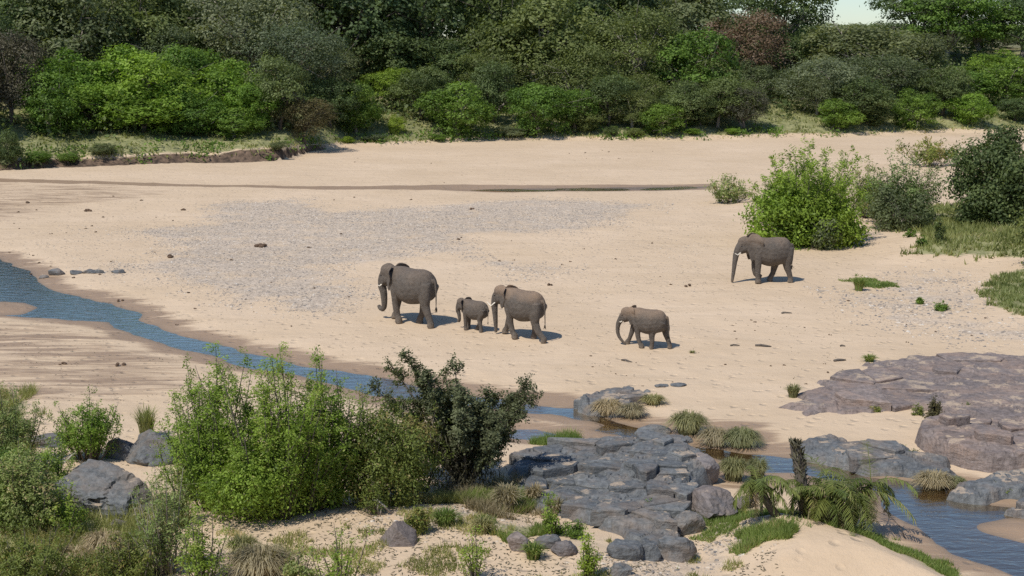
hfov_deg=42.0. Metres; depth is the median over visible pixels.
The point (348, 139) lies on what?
shrub
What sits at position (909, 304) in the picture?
gravel
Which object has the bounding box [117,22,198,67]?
tree
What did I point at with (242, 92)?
shrub
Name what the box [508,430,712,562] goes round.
rock outcrop
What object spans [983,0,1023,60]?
tree
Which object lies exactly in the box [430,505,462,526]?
tussock
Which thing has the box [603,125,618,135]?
shrub
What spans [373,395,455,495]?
bush
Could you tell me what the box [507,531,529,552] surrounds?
boulder
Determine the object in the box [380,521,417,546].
boulder
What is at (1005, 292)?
grass
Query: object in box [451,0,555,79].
tree
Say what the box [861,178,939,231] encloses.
bush
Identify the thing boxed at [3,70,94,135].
shrub
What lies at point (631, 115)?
shrub
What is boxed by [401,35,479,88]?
tree
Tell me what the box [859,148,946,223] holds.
bush
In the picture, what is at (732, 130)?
shrub
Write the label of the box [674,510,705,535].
boulder
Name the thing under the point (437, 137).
shrub
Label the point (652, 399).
tussock
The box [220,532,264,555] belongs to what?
tussock
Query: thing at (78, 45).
tree
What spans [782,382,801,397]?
tussock
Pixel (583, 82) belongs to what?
tree
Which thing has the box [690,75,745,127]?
shrub
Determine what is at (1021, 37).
tree
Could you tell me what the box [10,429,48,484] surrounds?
bush
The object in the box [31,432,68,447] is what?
boulder
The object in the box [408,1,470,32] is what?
tree
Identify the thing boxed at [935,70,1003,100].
shrub
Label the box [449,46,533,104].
tree
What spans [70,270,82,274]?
river rock
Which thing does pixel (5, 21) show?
tree
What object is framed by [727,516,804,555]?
grass
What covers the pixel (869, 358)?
tussock
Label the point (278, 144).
shrub
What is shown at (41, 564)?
bush
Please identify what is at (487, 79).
shrub
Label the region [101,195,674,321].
gravel
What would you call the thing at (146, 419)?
tussock
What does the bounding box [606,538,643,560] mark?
boulder
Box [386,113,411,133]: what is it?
shrub
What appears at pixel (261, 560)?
tussock
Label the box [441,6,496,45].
tree
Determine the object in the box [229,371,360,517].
bush
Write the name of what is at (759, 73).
shrub
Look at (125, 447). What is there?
boulder
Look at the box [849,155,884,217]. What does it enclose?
bush
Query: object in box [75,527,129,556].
tussock
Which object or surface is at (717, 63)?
tree
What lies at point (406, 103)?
undergrowth
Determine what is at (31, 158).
shrub
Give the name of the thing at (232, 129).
shrub
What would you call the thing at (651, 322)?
elephant
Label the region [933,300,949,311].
weed
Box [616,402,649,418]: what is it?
tussock
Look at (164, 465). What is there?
bush
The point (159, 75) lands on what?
shrub
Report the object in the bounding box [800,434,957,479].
rock ledge
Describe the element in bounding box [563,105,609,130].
shrub
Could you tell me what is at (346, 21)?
tree
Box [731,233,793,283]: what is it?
elephant
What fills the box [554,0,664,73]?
tree
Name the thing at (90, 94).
shrub
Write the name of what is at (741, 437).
tussock
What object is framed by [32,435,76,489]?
bush
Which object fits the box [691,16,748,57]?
tree
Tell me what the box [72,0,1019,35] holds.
sky
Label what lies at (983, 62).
shrub
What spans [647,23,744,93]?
tree
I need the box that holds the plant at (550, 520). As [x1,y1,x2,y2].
[541,491,563,534]
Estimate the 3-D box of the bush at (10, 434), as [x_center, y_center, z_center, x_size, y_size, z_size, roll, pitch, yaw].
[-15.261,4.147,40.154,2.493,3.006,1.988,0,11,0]
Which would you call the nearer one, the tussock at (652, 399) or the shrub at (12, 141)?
the tussock at (652, 399)
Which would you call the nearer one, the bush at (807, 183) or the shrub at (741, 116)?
the bush at (807, 183)
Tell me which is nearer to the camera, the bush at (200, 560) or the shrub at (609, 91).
the bush at (200, 560)
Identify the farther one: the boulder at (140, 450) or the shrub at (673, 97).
the shrub at (673, 97)
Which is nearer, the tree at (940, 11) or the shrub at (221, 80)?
the shrub at (221, 80)
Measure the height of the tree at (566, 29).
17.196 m
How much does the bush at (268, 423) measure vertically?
4.857 m
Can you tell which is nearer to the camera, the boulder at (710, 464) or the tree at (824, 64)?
the boulder at (710, 464)
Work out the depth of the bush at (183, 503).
34.34 m
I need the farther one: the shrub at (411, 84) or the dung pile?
the shrub at (411, 84)
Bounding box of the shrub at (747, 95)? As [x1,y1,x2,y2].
[719,79,769,128]
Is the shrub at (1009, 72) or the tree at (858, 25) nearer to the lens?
the shrub at (1009, 72)
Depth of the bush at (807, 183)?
83.46 m
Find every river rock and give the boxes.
[39,274,48,278]
[48,268,64,275]
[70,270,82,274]
[82,269,95,273]
[95,269,104,272]
[111,269,125,273]
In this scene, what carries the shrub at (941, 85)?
on the ground at (708, 316)
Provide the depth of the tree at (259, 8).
164.04 m
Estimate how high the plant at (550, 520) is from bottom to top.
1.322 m
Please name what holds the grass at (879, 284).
on the ground at (708, 316)
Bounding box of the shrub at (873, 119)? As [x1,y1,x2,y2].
[858,106,898,125]
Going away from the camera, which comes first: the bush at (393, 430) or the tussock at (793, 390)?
the bush at (393, 430)
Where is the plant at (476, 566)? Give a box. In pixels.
[457,525,490,575]
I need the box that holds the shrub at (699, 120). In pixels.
[678,96,721,125]
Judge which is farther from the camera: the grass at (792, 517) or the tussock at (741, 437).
the tussock at (741, 437)
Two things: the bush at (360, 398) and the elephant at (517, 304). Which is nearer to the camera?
the bush at (360, 398)
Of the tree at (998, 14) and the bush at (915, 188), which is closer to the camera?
the bush at (915, 188)
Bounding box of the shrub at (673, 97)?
[655,79,714,127]
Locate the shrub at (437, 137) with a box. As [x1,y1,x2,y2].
[427,133,448,139]
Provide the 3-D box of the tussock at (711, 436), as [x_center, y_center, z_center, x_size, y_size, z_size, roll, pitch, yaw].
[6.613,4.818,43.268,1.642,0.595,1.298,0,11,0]
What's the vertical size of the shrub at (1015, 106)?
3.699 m
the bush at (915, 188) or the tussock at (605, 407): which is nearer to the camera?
the tussock at (605, 407)
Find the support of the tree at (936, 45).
on the ground at (708, 316)
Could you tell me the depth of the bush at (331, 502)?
35.58 m
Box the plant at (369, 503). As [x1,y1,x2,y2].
[351,476,390,515]
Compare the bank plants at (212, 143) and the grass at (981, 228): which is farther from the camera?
the bank plants at (212, 143)
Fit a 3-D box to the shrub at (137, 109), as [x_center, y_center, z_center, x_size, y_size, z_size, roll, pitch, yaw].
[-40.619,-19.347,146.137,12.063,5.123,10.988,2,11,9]
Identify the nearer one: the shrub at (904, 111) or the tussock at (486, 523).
the tussock at (486, 523)
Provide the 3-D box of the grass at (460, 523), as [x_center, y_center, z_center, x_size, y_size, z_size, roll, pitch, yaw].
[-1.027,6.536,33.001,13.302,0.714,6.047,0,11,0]
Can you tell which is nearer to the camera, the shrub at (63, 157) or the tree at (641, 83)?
the shrub at (63, 157)
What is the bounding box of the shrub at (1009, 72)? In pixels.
[971,56,1023,108]
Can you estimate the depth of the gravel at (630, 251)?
82.16 m
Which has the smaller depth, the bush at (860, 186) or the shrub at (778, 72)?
the bush at (860, 186)
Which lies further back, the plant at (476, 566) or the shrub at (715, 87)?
the shrub at (715, 87)
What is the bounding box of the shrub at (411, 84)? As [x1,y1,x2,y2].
[380,62,456,119]
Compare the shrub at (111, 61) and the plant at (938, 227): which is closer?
the plant at (938, 227)
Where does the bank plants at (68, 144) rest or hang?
on the ground at (708, 316)
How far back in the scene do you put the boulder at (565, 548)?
32.38 m
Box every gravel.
[13,221,234,296]
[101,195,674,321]
[343,503,538,551]
[528,222,713,297]
[564,516,776,575]
[803,265,1023,349]
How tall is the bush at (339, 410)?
4.534 m
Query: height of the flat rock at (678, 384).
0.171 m
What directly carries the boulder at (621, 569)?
on the ground at (708, 316)
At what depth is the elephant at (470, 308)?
59.22 m
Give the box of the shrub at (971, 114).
[942,93,1003,123]
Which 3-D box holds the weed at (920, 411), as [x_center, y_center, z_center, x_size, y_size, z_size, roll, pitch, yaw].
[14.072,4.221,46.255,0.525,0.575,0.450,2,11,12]
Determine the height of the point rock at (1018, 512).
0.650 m
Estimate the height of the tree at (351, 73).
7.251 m
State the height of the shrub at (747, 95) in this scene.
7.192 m
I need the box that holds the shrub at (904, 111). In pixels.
[890,86,944,128]
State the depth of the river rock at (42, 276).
73.43 m
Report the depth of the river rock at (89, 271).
73.98 m
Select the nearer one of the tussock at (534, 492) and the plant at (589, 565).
the plant at (589, 565)
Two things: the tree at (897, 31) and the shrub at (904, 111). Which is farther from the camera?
the tree at (897, 31)
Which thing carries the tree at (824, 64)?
on the ground at (708, 316)
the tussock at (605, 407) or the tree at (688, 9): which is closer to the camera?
the tussock at (605, 407)
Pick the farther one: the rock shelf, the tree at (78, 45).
the tree at (78, 45)
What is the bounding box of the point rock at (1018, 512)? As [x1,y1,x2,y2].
[1004,497,1023,518]
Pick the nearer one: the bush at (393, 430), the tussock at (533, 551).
the tussock at (533, 551)
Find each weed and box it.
[870,406,881,412]
[902,228,916,236]
[911,402,925,415]
[915,235,928,246]
[915,297,924,303]
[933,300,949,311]
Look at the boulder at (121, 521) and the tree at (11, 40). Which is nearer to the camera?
the boulder at (121, 521)
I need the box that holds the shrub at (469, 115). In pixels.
[412,80,502,136]
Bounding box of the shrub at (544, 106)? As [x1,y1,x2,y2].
[502,81,590,135]
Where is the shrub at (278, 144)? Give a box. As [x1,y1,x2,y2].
[269,141,286,149]
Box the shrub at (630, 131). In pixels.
[625,128,643,136]
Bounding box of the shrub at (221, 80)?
[183,58,272,124]
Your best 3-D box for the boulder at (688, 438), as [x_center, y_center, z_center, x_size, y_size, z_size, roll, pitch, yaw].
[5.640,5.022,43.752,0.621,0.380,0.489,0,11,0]
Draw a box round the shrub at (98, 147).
[86,143,119,154]
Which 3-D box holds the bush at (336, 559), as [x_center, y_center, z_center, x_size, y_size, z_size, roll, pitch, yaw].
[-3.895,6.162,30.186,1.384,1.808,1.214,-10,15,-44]
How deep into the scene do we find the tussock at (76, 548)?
31.95 m
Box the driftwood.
[371,499,391,514]
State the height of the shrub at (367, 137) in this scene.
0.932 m
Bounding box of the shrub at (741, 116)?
[720,85,771,132]
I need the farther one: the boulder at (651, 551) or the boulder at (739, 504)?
the boulder at (739, 504)
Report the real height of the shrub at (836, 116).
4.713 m
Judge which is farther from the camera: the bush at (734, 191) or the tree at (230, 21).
the tree at (230, 21)
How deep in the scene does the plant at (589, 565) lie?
30.93 m
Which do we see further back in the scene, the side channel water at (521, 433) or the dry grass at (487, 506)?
the side channel water at (521, 433)
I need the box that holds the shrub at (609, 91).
[576,70,641,126]
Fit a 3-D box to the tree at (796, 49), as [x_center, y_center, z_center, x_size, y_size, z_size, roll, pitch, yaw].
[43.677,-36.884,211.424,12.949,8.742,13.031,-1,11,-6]
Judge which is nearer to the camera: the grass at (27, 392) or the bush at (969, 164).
the grass at (27, 392)
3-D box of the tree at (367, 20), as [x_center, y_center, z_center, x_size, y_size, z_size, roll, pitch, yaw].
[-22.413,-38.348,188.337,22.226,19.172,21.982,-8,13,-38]
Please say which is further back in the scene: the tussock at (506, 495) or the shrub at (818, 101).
the shrub at (818, 101)
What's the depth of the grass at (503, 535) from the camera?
34.02 m
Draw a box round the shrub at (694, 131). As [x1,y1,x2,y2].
[685,128,702,134]
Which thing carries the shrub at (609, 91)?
on the ground at (708, 316)
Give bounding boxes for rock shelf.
[779,352,1023,419]
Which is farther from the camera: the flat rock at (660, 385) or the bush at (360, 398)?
the flat rock at (660, 385)
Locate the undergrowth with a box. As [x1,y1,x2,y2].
[0,25,1023,140]
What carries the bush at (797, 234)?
on the ground at (708, 316)
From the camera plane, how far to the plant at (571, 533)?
33.99 m
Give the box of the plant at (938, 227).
[933,216,946,242]
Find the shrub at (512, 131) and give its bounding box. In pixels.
[495,125,529,136]
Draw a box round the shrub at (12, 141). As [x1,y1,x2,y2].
[0,129,24,165]
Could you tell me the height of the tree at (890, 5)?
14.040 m
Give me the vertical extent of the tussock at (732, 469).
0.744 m
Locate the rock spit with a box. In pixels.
[946,468,1023,505]
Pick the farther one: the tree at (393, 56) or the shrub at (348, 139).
the tree at (393, 56)
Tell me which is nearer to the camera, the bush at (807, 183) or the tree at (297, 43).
the bush at (807, 183)
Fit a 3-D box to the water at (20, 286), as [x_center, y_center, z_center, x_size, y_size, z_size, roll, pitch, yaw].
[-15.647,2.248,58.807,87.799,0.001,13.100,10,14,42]
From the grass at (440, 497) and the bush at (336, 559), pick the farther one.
the grass at (440, 497)
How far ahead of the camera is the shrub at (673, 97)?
173.49 m
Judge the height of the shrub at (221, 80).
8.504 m
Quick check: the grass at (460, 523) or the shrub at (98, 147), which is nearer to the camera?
the grass at (460, 523)
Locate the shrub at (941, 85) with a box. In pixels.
[909,65,976,115]
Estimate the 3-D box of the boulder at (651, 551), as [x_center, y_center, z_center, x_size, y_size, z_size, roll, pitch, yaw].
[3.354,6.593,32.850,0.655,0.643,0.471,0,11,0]
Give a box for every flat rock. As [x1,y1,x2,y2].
[654,384,668,387]
[670,382,686,386]
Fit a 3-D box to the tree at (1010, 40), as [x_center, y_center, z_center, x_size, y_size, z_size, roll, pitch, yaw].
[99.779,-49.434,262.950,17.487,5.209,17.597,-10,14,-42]
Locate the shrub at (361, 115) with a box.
[329,80,383,132]
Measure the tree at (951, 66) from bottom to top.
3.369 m
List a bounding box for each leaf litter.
[2,503,782,575]
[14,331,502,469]
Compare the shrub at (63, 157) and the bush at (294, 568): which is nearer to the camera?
the bush at (294, 568)
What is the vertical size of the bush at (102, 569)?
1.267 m
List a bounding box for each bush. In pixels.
[0,380,49,455]
[0,441,90,539]
[0,445,53,534]
[0,516,86,575]
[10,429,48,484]
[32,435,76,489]
[34,474,96,539]
[46,385,128,462]
[67,539,138,575]
[107,530,160,575]
[121,458,198,575]
[148,400,206,500]
[149,465,196,525]
[150,341,263,513]
[171,504,236,575]
[184,441,319,527]
[206,341,338,520]
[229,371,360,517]
[279,543,316,575]
[295,345,373,508]
[297,452,360,513]
[304,523,373,575]
[332,399,448,508]
[337,383,401,502]
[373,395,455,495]
[404,499,434,534]
[704,173,756,203]
[733,180,829,250]
[745,137,870,227]
[804,191,875,249]
[807,213,845,250]
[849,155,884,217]
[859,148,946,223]
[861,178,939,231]
[895,131,963,166]
[921,393,944,417]
[938,121,1023,223]
[978,146,1023,227]
[1007,206,1023,264]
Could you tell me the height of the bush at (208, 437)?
4.845 m
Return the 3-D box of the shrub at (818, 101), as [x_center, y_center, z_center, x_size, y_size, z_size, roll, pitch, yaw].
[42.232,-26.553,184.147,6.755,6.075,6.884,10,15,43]
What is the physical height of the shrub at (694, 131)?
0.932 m
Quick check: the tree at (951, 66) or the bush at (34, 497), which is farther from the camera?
the tree at (951, 66)
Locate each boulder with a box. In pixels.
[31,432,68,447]
[56,459,151,519]
[104,438,133,460]
[107,519,126,526]
[125,429,175,466]
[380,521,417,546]
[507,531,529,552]
[534,534,560,548]
[551,540,577,556]
[578,394,589,408]
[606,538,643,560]
[610,563,632,575]
[634,424,671,434]
[643,542,660,561]
[657,535,696,561]
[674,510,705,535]
[684,436,692,442]
[691,485,737,518]
[695,452,719,483]
[736,496,754,509]
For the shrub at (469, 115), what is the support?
on the ground at (708, 316)
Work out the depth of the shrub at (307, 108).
150.27 m
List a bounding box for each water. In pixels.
[0,260,1023,575]
[471,186,696,191]
[510,430,555,439]
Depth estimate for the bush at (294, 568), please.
30.58 m
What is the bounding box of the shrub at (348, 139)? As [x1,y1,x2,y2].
[341,136,355,142]
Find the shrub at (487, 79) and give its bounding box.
[467,60,521,122]
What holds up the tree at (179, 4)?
on the ground at (708, 316)
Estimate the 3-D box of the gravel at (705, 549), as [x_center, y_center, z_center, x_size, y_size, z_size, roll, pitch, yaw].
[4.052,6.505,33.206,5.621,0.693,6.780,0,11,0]
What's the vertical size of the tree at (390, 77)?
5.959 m
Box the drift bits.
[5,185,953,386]
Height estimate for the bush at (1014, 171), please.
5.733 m
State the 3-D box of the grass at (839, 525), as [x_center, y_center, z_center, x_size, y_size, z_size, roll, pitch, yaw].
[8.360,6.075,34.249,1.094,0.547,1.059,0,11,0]
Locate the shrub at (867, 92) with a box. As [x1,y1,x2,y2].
[831,73,901,123]
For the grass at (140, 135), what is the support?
on the ground at (708, 316)
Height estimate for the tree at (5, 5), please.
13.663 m
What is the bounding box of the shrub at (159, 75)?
[86,51,211,133]
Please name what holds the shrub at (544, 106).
on the ground at (708, 316)
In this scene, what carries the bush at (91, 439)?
on the ground at (708, 316)
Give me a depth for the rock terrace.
41.24 m
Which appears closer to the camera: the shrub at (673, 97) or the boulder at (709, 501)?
the boulder at (709, 501)
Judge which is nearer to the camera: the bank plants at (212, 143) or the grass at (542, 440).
the grass at (542, 440)
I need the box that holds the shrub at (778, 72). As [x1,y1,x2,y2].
[767,69,806,94]
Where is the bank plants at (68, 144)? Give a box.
[0,139,152,168]
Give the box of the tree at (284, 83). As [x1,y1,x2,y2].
[243,49,311,129]
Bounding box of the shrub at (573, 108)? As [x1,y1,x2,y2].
[553,88,604,131]
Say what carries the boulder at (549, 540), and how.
on the ground at (708, 316)
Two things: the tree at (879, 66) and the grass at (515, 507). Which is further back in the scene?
the tree at (879, 66)
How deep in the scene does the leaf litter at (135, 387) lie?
51.40 m
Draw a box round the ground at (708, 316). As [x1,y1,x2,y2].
[0,36,1023,575]
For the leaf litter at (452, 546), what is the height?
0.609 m
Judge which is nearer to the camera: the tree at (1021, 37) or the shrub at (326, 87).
the shrub at (326, 87)
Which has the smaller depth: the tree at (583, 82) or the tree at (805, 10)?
the tree at (583, 82)
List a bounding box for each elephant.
[377,263,438,328]
[456,297,488,332]
[487,285,546,343]
[616,305,671,349]
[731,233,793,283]
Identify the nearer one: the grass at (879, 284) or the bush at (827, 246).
the grass at (879, 284)
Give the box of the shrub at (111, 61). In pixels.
[60,43,167,111]
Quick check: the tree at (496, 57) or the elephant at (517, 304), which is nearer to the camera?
the elephant at (517, 304)
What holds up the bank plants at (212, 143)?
on the ground at (708, 316)
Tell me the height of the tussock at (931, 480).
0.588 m
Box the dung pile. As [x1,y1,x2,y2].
[254,243,266,247]
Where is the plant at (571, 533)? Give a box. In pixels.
[554,519,588,538]
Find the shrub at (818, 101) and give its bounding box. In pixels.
[794,74,841,116]
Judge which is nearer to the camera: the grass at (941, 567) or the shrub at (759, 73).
the grass at (941, 567)
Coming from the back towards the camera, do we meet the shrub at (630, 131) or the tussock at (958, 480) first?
the shrub at (630, 131)
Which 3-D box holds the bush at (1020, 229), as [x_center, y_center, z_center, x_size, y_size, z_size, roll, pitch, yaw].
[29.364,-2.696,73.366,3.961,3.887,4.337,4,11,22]
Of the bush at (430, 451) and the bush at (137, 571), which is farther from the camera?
the bush at (430, 451)
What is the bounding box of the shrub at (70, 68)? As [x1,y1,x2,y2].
[15,47,117,113]
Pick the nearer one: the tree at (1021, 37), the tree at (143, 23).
the tree at (143, 23)
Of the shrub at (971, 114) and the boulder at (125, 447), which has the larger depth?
the shrub at (971, 114)
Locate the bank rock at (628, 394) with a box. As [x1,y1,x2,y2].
[573,385,646,417]
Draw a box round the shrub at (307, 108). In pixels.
[268,97,337,144]
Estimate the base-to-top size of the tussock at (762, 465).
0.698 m
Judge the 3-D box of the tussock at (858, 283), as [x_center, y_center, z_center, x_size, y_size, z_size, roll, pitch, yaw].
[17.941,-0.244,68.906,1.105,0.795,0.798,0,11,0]
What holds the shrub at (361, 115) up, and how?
on the ground at (708, 316)
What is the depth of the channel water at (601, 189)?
117.05 m
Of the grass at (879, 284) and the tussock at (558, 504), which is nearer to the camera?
the tussock at (558, 504)
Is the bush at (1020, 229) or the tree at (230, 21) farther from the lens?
the tree at (230, 21)
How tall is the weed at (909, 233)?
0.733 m
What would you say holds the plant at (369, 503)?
on the ground at (708, 316)
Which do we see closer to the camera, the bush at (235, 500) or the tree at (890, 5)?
the bush at (235, 500)
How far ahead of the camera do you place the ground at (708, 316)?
69.38 m
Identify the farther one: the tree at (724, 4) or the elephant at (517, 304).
the tree at (724, 4)
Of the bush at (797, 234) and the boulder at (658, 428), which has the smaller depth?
the boulder at (658, 428)
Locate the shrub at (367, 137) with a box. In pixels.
[358,134,385,140]
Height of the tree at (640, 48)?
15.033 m
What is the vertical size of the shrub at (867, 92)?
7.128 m
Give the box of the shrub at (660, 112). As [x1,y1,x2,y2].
[635,103,687,134]
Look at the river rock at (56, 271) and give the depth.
74.01 m
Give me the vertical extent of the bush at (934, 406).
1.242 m
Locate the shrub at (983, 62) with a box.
[964,47,1022,84]
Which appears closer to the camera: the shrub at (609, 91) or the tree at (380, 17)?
the shrub at (609, 91)
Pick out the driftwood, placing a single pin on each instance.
(386, 508)
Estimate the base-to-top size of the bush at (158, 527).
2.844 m
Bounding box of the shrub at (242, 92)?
[224,81,287,128]
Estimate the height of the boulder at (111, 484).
1.987 m
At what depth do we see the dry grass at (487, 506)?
36.63 m
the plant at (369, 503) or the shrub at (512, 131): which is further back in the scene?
the shrub at (512, 131)
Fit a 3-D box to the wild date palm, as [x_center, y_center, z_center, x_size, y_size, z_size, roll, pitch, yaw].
[8.066,5.069,34.393,4.729,2.558,3.104,-4,11,-21]
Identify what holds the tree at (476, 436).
on the ground at (708, 316)
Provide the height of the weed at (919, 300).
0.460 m
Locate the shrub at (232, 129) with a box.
[195,107,274,137]
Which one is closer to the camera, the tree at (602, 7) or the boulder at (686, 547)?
the boulder at (686, 547)
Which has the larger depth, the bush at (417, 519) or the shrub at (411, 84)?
the shrub at (411, 84)
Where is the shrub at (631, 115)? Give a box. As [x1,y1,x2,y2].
[607,87,658,127]
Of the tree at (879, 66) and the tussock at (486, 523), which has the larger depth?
the tree at (879, 66)
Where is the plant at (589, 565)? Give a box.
[574,526,603,575]
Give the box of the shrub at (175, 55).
[145,41,222,101]
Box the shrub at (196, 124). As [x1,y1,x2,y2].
[162,92,233,135]
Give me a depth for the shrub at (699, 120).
175.05 m
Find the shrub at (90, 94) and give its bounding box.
[50,78,128,132]
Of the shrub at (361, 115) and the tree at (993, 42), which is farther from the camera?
the tree at (993, 42)
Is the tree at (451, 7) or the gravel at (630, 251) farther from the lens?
the tree at (451, 7)
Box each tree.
[0,0,81,59]
[0,1,38,99]
[0,16,38,60]
[0,26,52,124]
[7,0,138,74]
[60,0,206,56]
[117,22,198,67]
[130,0,215,52]
[164,0,276,62]
[171,0,326,81]
[233,20,350,99]
[243,49,311,129]
[262,0,364,52]
[283,0,428,80]
[302,41,361,97]
[339,0,439,39]
[342,21,439,77]
[358,66,423,109]
[359,346,543,493]
[367,0,499,67]
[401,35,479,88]
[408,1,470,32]
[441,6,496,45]
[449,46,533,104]
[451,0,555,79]
[473,0,617,93]
[526,42,624,101]
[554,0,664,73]
[579,0,696,89]
[595,70,669,107]
[601,0,738,72]
[641,0,744,33]
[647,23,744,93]
[679,54,744,97]
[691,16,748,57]
[696,7,795,73]
[719,0,838,71]
[755,29,828,69]
[761,51,874,113]
[792,21,858,41]
[793,21,928,77]
[834,51,933,97]
[841,21,871,43]
[859,0,979,37]
[866,23,940,40]
[866,31,954,90]
[888,0,1009,63]
[925,63,976,76]
[936,0,1023,56]
[953,28,1017,47]
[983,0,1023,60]
[995,28,1023,46]
[1007,31,1023,58]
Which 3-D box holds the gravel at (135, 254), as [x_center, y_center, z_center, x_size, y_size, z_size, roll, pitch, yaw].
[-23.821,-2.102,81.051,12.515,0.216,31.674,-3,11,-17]
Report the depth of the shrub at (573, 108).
172.26 m
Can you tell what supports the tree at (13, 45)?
on the ground at (708, 316)
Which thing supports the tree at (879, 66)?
on the ground at (708, 316)
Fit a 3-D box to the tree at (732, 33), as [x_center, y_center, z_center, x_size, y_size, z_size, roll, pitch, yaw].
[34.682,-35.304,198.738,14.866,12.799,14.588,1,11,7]
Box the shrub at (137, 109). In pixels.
[92,87,190,132]
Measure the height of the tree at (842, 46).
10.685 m
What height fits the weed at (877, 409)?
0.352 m
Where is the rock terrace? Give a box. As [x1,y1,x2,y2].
[914,412,1023,472]
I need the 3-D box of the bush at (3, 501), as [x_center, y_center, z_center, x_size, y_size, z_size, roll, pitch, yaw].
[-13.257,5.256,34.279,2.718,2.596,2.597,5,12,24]
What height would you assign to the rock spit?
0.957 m
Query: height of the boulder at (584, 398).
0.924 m
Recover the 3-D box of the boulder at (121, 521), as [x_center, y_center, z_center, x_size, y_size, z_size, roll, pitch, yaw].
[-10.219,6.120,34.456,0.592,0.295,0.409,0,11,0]
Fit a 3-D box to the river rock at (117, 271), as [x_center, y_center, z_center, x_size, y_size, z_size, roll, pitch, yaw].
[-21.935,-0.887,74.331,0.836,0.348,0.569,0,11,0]
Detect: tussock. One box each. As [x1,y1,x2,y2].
[59,543,100,564]
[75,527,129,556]
[131,401,163,433]
[217,542,302,575]
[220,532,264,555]
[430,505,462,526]
[465,514,498,534]
[486,481,526,512]
[517,539,547,560]
[524,481,545,499]
[542,495,563,512]
[589,397,625,416]
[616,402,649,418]
[638,393,669,405]
[660,409,712,435]
[691,425,731,446]
[717,425,766,448]
[719,454,754,481]
[746,457,771,479]
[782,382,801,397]
[851,276,867,290]
[859,353,879,361]
[909,468,957,491]
[945,476,966,487]
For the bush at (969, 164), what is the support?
on the ground at (708, 316)
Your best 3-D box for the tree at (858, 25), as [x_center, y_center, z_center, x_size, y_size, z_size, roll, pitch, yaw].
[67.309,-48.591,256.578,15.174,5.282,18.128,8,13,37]
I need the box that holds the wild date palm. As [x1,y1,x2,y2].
[732,436,918,536]
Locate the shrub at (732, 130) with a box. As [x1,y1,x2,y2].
[725,128,742,133]
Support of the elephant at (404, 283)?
on the ground at (708, 316)
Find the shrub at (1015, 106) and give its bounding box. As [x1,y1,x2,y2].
[989,98,1023,121]
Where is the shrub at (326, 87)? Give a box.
[301,75,363,128]
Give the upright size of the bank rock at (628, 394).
0.876 m
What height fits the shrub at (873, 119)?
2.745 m
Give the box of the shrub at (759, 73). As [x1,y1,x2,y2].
[738,58,779,94]
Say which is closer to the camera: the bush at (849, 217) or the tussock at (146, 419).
the tussock at (146, 419)
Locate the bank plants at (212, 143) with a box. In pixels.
[12,122,880,169]
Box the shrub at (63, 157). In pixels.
[56,152,79,162]
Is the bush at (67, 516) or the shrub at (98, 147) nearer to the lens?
the bush at (67, 516)
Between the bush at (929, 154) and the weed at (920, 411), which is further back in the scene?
the bush at (929, 154)
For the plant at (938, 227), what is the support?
on the ground at (708, 316)
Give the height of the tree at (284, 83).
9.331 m
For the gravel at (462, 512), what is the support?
on the ground at (708, 316)
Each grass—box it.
[0,91,1022,160]
[0,381,194,575]
[207,506,744,575]
[353,488,473,506]
[439,465,571,522]
[447,482,547,513]
[472,513,562,543]
[525,424,584,445]
[687,506,961,575]
[719,512,813,547]
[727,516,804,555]
[818,518,859,530]
[838,274,899,288]
[868,199,1023,264]
[974,268,1023,315]
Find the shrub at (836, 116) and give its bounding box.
[811,98,866,129]
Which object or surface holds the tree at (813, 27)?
on the ground at (708, 316)
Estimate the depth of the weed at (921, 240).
80.35 m
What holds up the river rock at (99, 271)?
on the ground at (708, 316)
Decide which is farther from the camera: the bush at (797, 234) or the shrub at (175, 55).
the shrub at (175, 55)
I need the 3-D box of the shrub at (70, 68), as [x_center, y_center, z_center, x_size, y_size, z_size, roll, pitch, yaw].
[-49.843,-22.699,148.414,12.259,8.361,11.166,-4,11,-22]
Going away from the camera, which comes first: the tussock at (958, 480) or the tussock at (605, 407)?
the tussock at (958, 480)
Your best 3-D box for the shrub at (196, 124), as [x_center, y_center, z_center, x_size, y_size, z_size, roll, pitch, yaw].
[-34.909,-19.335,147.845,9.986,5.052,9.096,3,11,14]
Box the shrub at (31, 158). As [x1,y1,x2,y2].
[21,150,52,162]
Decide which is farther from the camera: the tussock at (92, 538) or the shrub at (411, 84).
the shrub at (411, 84)
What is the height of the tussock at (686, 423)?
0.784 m
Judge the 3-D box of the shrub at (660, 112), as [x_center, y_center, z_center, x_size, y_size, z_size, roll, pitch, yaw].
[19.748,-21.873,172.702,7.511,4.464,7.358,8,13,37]

